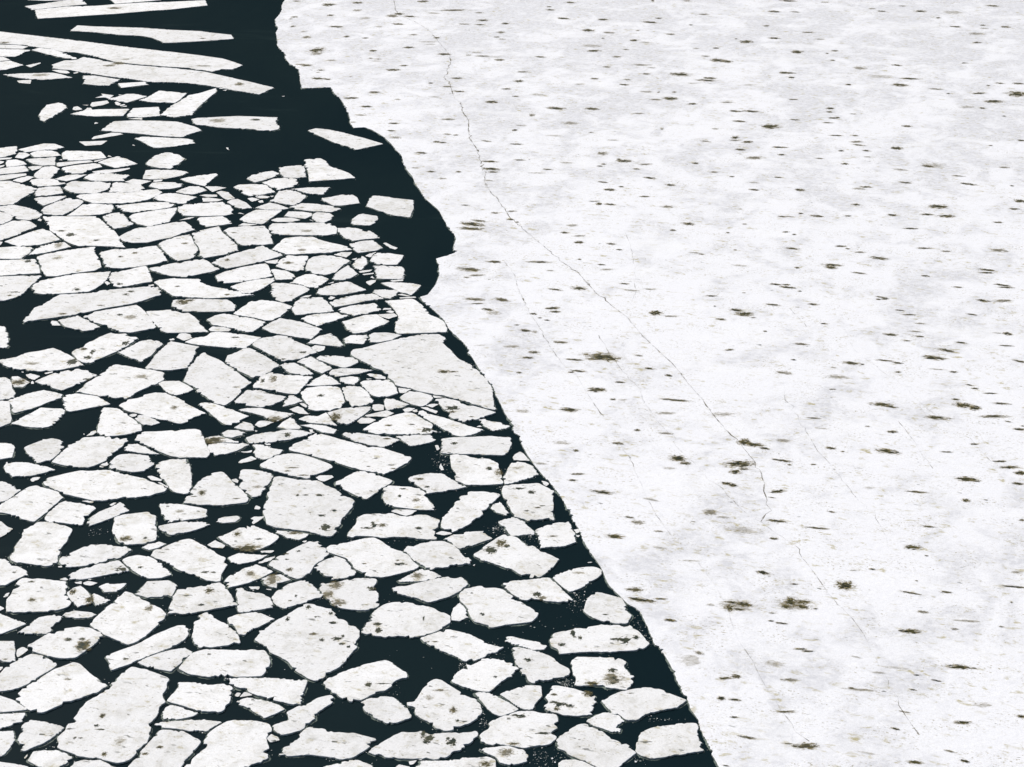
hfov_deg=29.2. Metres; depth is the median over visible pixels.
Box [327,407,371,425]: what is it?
ice floe
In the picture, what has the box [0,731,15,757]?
ice floe
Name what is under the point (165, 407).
ice floe
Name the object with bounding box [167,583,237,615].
ice floe
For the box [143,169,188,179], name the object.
ice floe
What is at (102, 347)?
ice floe
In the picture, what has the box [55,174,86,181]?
ice floe
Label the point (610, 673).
ice floe
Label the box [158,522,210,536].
ice floe
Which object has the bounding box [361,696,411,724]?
ice floe
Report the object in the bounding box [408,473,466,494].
ice floe
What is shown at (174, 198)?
ice floe
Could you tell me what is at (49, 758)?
ice floe
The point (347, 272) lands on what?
ice floe
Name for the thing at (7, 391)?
ice floe
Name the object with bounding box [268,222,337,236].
ice floe
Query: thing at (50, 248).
ice floe
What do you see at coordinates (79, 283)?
ice floe
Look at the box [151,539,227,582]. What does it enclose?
ice floe
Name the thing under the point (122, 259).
ice floe
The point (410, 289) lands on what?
ice floe
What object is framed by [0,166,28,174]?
ice floe
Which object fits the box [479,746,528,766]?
ice floe
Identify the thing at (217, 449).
ice floe
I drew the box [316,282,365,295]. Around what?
ice floe
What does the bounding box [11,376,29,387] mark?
ice floe
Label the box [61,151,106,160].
ice floe
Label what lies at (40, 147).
ice floe
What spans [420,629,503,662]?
ice floe
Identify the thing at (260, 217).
ice floe
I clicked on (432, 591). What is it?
ice floe
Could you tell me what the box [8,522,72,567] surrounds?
ice floe
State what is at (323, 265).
ice floe
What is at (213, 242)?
ice floe
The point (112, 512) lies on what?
ice floe
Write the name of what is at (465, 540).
ice floe
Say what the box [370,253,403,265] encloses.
ice floe
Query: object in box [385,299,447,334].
ice floe
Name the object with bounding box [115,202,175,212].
ice floe
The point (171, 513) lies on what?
ice floe
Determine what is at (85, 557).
ice floe
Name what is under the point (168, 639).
ice floe
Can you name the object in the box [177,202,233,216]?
ice floe
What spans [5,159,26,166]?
ice floe
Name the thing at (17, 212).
ice floe
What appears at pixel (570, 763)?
ice floe
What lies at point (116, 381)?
ice floe
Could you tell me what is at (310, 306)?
ice floe
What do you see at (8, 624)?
ice floe
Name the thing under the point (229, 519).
ice floe
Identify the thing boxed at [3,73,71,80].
ice floe
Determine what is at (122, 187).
ice floe
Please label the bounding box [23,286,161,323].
ice floe
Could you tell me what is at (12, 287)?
ice floe
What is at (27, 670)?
ice floe
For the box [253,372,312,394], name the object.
ice floe
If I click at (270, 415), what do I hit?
ice floe
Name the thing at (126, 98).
ice floe
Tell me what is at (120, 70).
ice floe
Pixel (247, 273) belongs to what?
ice floe
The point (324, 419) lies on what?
ice floe
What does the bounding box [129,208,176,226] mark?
ice floe
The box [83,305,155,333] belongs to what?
ice floe
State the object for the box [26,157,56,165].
ice floe
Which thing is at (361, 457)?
ice floe
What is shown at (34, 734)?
ice floe
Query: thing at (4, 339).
ice floe
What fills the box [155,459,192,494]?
ice floe
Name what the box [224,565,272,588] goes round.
ice floe
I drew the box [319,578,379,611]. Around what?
ice floe
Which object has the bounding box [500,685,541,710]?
ice floe
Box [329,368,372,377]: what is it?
ice floe
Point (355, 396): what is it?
ice floe
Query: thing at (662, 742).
ice floe
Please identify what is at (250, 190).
ice floe
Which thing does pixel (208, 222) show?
ice floe
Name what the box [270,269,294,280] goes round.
ice floe
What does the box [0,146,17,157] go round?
ice floe
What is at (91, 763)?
ice floe
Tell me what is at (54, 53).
ice floe
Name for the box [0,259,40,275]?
ice floe
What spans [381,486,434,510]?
ice floe
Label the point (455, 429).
ice floe
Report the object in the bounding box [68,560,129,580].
ice floe
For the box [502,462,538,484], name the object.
ice floe
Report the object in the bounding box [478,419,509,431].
ice floe
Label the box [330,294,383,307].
ice floe
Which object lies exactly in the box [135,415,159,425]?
ice floe
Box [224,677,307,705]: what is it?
ice floe
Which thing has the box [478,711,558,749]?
ice floe
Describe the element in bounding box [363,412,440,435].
ice floe
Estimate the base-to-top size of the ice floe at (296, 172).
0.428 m
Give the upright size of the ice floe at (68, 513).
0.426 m
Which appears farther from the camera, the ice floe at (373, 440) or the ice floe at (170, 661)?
the ice floe at (373, 440)
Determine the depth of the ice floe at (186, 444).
238.34 m
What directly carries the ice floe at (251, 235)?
on the water
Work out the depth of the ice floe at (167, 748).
177.39 m
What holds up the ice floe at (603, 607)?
on the water
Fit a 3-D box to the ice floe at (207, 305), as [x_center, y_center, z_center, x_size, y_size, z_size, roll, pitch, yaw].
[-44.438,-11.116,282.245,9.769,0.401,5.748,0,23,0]
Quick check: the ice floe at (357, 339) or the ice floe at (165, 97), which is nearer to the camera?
the ice floe at (357, 339)
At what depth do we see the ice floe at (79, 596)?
203.53 m
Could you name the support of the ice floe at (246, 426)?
on the water
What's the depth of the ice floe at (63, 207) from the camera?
323.92 m
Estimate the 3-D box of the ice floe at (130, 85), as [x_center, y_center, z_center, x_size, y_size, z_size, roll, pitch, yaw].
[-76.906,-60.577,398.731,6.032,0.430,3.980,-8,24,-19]
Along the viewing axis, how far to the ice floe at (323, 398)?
251.00 m
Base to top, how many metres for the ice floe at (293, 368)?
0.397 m
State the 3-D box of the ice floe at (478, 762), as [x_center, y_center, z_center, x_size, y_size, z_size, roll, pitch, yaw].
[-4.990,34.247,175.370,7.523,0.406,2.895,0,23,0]
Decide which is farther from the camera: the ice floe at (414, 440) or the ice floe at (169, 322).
the ice floe at (169, 322)
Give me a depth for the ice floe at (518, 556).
211.36 m
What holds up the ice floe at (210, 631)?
on the water
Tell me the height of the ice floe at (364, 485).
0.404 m
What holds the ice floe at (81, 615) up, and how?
on the water
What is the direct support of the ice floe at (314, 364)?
on the water
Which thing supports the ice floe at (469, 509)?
on the water
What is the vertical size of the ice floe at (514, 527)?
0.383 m
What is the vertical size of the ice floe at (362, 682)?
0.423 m
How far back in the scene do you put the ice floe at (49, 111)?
379.34 m
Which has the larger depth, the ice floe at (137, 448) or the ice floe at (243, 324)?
the ice floe at (243, 324)
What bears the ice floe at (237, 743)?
on the water
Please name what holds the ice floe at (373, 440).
on the water
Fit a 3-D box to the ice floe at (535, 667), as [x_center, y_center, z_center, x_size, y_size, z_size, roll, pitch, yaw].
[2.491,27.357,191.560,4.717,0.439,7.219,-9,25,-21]
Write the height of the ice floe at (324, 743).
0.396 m
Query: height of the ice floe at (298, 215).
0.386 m
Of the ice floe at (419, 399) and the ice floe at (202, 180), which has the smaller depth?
the ice floe at (419, 399)
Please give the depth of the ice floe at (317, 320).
277.13 m
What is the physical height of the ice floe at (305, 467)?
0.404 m
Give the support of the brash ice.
on the water
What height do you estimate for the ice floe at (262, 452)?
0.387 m
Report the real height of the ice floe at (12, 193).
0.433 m
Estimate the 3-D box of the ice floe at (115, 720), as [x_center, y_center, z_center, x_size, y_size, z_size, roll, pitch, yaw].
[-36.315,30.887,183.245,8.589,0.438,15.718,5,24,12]
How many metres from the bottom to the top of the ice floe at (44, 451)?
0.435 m
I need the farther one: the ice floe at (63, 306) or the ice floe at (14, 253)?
the ice floe at (14, 253)
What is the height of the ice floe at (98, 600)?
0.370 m
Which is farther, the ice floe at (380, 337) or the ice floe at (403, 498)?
the ice floe at (380, 337)
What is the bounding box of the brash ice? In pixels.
[0,0,707,766]
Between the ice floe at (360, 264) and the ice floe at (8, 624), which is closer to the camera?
the ice floe at (8, 624)
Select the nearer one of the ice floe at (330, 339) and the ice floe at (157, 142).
the ice floe at (330, 339)
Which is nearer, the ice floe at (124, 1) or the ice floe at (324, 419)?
the ice floe at (324, 419)
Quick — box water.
[0,0,715,766]
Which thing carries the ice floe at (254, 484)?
on the water
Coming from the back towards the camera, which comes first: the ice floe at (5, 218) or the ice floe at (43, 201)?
the ice floe at (43, 201)
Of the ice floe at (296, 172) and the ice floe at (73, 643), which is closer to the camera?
the ice floe at (73, 643)
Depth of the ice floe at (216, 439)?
239.22 m
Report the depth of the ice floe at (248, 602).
202.32 m
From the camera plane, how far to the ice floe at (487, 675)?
189.21 m
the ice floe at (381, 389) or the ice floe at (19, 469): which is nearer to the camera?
the ice floe at (19, 469)
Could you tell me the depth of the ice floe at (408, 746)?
178.12 m
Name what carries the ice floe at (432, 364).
on the water
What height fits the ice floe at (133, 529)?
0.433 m
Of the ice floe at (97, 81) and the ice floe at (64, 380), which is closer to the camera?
the ice floe at (64, 380)
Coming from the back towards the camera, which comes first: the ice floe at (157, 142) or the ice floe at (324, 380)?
the ice floe at (157, 142)
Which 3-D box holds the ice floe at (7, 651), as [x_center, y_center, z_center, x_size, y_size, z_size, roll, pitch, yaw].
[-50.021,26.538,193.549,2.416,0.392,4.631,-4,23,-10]
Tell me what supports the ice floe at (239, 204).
on the water
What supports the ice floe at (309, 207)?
on the water
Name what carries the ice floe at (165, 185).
on the water
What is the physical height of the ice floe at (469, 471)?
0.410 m
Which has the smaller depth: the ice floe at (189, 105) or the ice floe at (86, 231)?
the ice floe at (86, 231)
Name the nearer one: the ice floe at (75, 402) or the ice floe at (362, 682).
the ice floe at (362, 682)
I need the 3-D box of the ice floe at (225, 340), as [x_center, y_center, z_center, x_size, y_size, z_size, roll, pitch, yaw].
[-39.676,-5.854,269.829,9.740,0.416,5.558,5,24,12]
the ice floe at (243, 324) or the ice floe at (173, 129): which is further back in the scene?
the ice floe at (173, 129)
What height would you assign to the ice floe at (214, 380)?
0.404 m
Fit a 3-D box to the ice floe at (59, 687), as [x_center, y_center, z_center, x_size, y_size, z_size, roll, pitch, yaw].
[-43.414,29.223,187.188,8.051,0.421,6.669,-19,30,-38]
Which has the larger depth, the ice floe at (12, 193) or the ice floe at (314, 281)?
the ice floe at (12, 193)
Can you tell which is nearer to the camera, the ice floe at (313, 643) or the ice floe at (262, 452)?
the ice floe at (313, 643)
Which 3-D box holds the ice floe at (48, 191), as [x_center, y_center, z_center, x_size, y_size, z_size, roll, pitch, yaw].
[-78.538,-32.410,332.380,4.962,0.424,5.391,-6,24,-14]
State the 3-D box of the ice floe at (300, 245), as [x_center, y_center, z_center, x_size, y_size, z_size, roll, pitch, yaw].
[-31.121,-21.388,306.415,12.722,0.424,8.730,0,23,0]
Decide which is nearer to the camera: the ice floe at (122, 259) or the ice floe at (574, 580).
the ice floe at (574, 580)
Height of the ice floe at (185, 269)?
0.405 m
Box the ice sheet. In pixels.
[275,0,1023,766]
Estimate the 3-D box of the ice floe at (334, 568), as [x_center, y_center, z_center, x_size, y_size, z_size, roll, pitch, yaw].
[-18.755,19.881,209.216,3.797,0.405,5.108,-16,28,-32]
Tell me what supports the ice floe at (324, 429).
on the water
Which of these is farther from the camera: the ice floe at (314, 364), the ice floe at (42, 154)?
the ice floe at (42, 154)
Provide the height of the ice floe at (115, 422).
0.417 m
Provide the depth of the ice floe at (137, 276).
292.69 m
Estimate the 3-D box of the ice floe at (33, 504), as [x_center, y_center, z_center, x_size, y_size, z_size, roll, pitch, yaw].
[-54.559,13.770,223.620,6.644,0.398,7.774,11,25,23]
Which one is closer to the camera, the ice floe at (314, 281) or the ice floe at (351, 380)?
the ice floe at (351, 380)
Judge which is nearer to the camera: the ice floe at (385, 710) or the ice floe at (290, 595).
the ice floe at (385, 710)
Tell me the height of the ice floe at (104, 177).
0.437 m
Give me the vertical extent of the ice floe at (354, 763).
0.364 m
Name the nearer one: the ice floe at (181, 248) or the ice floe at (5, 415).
the ice floe at (5, 415)
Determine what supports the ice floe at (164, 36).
on the water
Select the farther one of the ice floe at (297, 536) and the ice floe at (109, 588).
the ice floe at (297, 536)
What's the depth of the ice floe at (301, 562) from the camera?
210.77 m
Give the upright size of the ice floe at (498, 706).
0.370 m
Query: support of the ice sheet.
on the water
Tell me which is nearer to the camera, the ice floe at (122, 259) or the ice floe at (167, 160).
the ice floe at (122, 259)
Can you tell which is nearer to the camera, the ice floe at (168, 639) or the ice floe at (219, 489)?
the ice floe at (168, 639)
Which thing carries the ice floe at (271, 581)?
on the water
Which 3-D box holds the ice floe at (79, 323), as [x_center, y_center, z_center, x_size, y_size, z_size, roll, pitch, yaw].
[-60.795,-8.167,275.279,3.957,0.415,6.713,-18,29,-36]
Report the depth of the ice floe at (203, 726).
181.20 m
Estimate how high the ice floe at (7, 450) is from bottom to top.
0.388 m
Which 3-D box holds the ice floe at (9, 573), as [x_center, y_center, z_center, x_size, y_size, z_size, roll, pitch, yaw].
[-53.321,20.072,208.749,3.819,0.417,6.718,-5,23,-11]
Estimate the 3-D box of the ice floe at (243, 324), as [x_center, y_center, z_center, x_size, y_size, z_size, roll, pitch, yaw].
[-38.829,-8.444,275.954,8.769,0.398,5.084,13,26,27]
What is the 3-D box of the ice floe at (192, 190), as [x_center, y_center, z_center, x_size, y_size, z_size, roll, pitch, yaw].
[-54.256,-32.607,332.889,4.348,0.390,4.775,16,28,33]
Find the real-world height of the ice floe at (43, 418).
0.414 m
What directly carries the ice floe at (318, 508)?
on the water
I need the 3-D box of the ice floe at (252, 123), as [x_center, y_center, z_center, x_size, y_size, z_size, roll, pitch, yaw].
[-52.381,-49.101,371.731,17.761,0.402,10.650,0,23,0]
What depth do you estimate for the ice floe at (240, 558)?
211.26 m
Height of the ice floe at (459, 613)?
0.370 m
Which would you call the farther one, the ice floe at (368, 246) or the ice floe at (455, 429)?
the ice floe at (368, 246)
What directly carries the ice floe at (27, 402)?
on the water
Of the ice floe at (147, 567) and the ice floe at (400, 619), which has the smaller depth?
the ice floe at (400, 619)
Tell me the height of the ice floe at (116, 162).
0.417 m
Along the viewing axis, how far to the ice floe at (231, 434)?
240.87 m
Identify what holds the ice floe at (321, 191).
on the water
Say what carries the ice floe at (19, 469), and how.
on the water
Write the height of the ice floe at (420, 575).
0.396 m
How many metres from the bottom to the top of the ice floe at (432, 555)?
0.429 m
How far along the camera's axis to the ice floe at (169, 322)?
275.73 m
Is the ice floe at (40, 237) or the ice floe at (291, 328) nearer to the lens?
the ice floe at (291, 328)
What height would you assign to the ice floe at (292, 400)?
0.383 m
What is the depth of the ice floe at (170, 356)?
263.72 m
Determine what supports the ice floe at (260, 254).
on the water
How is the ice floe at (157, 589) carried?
on the water
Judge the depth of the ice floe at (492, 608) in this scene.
201.18 m
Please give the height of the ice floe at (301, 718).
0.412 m
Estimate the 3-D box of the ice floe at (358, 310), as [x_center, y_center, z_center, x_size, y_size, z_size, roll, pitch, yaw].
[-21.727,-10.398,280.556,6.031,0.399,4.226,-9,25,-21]
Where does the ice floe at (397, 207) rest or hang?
on the water
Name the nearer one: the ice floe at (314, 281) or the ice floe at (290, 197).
the ice floe at (314, 281)
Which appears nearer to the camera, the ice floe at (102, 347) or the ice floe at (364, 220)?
the ice floe at (102, 347)
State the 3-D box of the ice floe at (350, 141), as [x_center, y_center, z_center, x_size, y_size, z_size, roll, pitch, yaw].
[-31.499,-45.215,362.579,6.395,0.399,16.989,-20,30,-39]
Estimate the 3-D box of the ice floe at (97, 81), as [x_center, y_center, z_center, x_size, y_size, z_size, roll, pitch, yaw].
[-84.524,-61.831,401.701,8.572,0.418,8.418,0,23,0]
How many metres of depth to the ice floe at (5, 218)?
318.59 m
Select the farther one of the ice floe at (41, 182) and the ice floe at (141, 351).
the ice floe at (41, 182)
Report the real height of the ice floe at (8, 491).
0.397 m
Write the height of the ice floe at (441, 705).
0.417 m
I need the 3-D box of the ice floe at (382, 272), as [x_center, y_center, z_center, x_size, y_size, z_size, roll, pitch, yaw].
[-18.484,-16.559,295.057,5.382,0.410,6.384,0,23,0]
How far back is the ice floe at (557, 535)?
216.04 m
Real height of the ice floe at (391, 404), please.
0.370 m
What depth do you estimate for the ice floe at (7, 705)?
184.19 m
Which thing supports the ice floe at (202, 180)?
on the water
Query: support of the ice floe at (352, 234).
on the water
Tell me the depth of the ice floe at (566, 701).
184.80 m
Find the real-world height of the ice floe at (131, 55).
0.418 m
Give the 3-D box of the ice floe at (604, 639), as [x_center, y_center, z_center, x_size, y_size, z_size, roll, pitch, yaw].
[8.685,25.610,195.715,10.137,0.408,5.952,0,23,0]
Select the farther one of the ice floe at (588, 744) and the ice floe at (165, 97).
the ice floe at (165, 97)
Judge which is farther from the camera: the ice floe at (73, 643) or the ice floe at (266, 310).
the ice floe at (266, 310)
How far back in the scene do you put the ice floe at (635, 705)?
184.65 m
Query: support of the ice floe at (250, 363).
on the water
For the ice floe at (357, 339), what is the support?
on the water
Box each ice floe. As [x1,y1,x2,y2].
[0,32,242,72]
[0,49,30,56]
[0,61,23,70]
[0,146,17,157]
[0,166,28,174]
[0,181,36,205]
[0,205,41,220]
[0,212,13,224]
[0,220,36,240]
[0,246,33,259]
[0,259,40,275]
[0,275,41,301]
[0,326,9,348]
[0,348,83,372]
[0,377,15,400]
[0,401,12,427]
[0,443,15,459]
[0,481,20,502]
[0,486,64,522]
[0,559,27,586]
[0,613,26,634]
[0,641,15,662]
[0,654,56,692]
[0,696,27,712]
[0,713,26,729]
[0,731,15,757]
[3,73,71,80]
[3,462,54,477]
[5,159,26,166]
[5,229,60,246]
[5,578,70,614]
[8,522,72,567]
[9,390,63,414]
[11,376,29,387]
[11,408,65,428]
[15,662,107,713]
[16,720,64,752]
[17,615,62,635]
[19,143,63,152]
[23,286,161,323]
[24,438,63,463]
[25,0,86,10]
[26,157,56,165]
[26,750,72,766]
[27,627,103,659]
[29,242,71,255]
[30,150,60,157]
[30,178,65,186]
[31,48,76,59]
[31,271,110,294]
[34,166,59,178]
[34,186,63,196]
[34,196,66,205]
[35,0,207,18]
[35,369,97,390]
[37,247,101,276]
[38,103,67,121]
[41,198,83,215]
[42,470,167,501]
[43,216,125,248]
[45,501,95,525]
[51,436,128,468]
[52,57,273,94]
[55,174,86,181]
[57,667,169,764]
[58,316,100,331]
[58,544,132,567]
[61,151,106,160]
[61,163,102,174]
[62,393,110,412]
[62,611,96,619]
[63,181,110,193]
[67,204,114,215]
[67,586,92,607]
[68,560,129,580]
[70,25,233,43]
[70,109,128,116]
[71,760,114,766]
[72,333,138,363]
[76,189,162,204]
[76,364,164,399]
[82,76,119,85]
[83,173,128,181]
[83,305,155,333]
[87,502,129,526]
[90,592,167,645]
[91,594,109,605]
[96,408,142,436]
[98,156,137,168]
[99,246,167,269]
[99,583,126,592]
[101,120,201,137]
[102,213,133,229]
[105,625,189,671]
[108,94,146,102]
[108,266,152,287]
[109,182,144,192]
[109,454,154,472]
[111,0,160,3]
[112,512,158,545]
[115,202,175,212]
[117,340,163,362]
[118,82,148,88]
[119,222,195,243]
[119,392,206,424]
[122,555,172,579]
[124,444,159,454]
[127,107,160,117]
[128,730,200,766]
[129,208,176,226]
[134,580,177,598]
[135,137,195,148]
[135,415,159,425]
[135,429,209,458]
[138,648,193,673]
[139,91,186,103]
[142,541,166,550]
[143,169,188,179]
[145,152,186,169]
[145,341,198,371]
[146,310,208,333]
[148,182,183,189]
[149,259,219,277]
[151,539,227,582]
[153,193,196,203]
[154,278,253,298]
[154,719,221,732]
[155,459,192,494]
[158,234,198,261]
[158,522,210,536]
[159,381,193,395]
[159,504,207,522]
[160,88,216,117]
[161,705,198,721]
[166,682,234,713]
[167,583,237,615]
[171,299,235,312]
[176,186,206,194]
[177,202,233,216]
[177,649,271,678]
[180,173,217,186]
[182,472,250,506]
[183,353,251,405]
[185,332,260,348]
[185,720,272,766]
[191,116,279,131]
[191,612,240,649]
[192,226,237,258]
[197,216,231,227]
[198,402,248,425]
[204,436,238,443]
[206,314,265,332]
[208,443,249,455]
[211,245,282,268]
[215,263,272,283]
[216,516,241,523]
[217,526,278,551]
[221,430,246,438]
[223,226,273,245]
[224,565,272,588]
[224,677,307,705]
[225,348,280,378]
[227,199,251,209]
[227,553,268,564]
[227,612,274,636]
[231,278,274,293]
[233,184,275,196]
[234,300,291,321]
[234,390,286,407]
[234,422,254,431]
[235,588,273,613]
[237,698,285,719]
[238,469,273,498]
[239,408,294,421]
[240,210,281,224]
[245,429,311,444]
[247,171,279,182]
[252,335,317,361]
[252,444,283,460]
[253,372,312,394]
[254,604,359,682]
[255,203,288,209]
[260,453,332,479]
[261,574,291,588]
[262,178,297,190]
[262,318,322,339]
[263,476,354,537]
[267,541,329,579]
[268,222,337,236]
[269,190,307,205]
[269,283,309,302]
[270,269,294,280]
[271,236,351,254]
[271,580,322,609]
[272,695,334,735]
[275,255,308,271]
[275,530,308,540]
[276,417,301,429]
[278,727,376,760]
[279,165,306,178]
[279,363,313,375]
[283,395,303,406]
[284,211,312,218]
[289,203,341,212]
[289,433,411,475]
[290,274,328,288]
[291,187,329,195]
[291,297,333,315]
[297,357,331,373]
[299,413,336,426]
[300,424,336,434]
[301,312,348,326]
[301,386,345,411]
[304,158,354,181]
[305,255,350,275]
[306,333,344,347]
[306,374,340,386]
[308,128,382,149]
[312,212,333,222]
[314,556,355,580]
[315,355,358,367]
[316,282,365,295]
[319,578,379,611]
[321,195,359,206]
[323,660,408,702]
[325,760,372,766]
[326,538,418,578]
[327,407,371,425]
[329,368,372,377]
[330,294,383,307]
[332,265,358,280]
[334,471,393,499]
[337,227,379,241]
[338,303,380,316]
[339,376,359,384]
[341,314,388,334]
[341,386,373,407]
[342,432,399,447]
[343,335,368,344]
[347,513,439,540]
[349,240,382,253]
[350,334,496,410]
[351,214,377,225]
[352,256,367,270]
[360,380,397,397]
[361,602,451,638]
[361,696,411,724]
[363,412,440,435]
[365,196,413,217]
[367,731,478,760]
[368,332,401,342]
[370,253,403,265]
[372,289,398,298]
[373,265,405,279]
[381,282,420,295]
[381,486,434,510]
[384,398,408,410]
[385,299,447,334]
[392,577,469,604]
[396,435,435,446]
[396,569,441,583]
[399,391,433,406]
[403,541,471,570]
[407,679,482,732]
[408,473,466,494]
[416,757,496,766]
[418,410,483,436]
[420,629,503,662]
[435,398,495,422]
[440,436,511,456]
[440,491,500,532]
[443,531,491,549]
[450,454,503,485]
[451,603,468,621]
[451,658,518,692]
[457,586,538,628]
[473,535,559,578]
[473,692,518,716]
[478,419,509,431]
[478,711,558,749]
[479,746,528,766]
[490,502,508,515]
[498,517,534,536]
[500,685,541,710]
[501,483,554,522]
[501,578,573,603]
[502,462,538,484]
[505,636,546,650]
[511,647,569,684]
[534,522,576,549]
[543,685,597,717]
[548,624,649,654]
[552,567,601,592]
[555,724,636,766]
[558,759,592,766]
[570,657,633,690]
[583,592,633,624]
[586,712,625,733]
[600,687,686,721]
[635,723,703,760]
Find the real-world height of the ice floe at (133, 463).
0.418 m
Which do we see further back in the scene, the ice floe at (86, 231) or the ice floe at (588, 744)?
the ice floe at (86, 231)
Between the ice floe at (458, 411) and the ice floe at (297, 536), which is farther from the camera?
the ice floe at (458, 411)
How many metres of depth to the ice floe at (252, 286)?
289.55 m
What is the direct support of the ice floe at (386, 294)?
on the water
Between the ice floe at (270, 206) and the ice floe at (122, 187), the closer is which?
the ice floe at (270, 206)
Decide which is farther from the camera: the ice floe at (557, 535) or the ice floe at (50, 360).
the ice floe at (50, 360)
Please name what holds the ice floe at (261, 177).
on the water
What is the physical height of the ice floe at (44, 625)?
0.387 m
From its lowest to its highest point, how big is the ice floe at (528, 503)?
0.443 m
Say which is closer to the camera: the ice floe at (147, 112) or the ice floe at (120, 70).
the ice floe at (147, 112)
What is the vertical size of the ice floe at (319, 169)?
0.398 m
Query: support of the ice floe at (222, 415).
on the water
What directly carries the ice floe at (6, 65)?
on the water
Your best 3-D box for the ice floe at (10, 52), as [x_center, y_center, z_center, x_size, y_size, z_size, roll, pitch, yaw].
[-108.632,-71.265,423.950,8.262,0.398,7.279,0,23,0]
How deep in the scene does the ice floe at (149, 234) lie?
311.96 m
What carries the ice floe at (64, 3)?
on the water
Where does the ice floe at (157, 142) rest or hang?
on the water
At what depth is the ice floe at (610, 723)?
181.67 m
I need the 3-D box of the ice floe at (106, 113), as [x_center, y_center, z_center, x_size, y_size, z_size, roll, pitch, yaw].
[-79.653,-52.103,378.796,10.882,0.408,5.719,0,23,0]
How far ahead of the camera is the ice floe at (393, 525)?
217.82 m
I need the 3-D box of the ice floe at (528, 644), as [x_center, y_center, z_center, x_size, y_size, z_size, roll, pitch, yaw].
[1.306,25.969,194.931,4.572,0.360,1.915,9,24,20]
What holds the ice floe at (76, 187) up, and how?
on the water
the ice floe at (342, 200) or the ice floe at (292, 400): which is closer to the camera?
the ice floe at (292, 400)
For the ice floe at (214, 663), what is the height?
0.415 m
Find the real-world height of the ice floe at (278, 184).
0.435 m
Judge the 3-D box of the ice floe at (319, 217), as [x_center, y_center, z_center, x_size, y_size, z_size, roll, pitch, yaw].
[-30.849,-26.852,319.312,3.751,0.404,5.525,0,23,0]
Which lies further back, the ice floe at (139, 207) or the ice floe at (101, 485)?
the ice floe at (139, 207)
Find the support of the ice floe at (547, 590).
on the water
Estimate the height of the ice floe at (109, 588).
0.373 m
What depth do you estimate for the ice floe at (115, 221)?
317.22 m
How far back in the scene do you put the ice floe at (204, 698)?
185.53 m
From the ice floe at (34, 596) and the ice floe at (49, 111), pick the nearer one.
the ice floe at (34, 596)
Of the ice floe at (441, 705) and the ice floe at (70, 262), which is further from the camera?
the ice floe at (70, 262)
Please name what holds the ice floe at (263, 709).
on the water
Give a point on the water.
(422, 238)
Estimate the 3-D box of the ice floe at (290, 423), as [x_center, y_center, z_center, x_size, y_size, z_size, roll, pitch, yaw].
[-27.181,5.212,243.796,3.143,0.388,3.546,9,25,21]
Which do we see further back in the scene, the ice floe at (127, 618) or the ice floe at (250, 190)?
the ice floe at (250, 190)
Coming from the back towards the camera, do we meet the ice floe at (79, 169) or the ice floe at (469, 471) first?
the ice floe at (79, 169)
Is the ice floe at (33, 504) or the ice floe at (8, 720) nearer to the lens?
the ice floe at (8, 720)
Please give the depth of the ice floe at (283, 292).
287.21 m
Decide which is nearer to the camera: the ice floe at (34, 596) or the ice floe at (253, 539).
the ice floe at (34, 596)
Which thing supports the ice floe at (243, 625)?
on the water
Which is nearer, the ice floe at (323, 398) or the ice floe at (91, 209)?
the ice floe at (323, 398)
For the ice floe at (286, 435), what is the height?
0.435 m
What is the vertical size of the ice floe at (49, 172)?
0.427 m
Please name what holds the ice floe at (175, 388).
on the water
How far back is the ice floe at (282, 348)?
266.66 m
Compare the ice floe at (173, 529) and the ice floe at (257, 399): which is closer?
the ice floe at (173, 529)
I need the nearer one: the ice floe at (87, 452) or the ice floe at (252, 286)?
the ice floe at (87, 452)
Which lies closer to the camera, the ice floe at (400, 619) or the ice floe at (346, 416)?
the ice floe at (400, 619)
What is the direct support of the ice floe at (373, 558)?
on the water
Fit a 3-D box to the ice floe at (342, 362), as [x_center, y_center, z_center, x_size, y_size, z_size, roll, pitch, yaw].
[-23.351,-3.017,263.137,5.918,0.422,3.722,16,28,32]
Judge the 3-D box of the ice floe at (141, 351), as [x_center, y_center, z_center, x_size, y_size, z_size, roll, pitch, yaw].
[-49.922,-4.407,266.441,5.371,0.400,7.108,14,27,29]
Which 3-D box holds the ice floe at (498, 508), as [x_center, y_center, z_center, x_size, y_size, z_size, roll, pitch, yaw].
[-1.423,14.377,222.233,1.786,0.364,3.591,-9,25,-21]
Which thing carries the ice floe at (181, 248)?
on the water
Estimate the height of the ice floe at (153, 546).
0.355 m
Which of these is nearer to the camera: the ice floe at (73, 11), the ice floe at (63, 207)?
the ice floe at (63, 207)
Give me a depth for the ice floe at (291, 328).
273.25 m
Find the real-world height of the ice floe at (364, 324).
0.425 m
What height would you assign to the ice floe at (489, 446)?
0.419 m
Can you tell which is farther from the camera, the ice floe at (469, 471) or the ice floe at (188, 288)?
the ice floe at (188, 288)
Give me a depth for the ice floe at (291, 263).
298.52 m
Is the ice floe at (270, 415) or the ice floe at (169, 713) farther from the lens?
the ice floe at (270, 415)
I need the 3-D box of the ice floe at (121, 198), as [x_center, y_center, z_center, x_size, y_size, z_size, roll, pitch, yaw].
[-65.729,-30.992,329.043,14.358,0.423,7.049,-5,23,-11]
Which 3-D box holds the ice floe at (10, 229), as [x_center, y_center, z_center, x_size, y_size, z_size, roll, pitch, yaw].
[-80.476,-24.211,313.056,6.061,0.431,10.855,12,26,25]

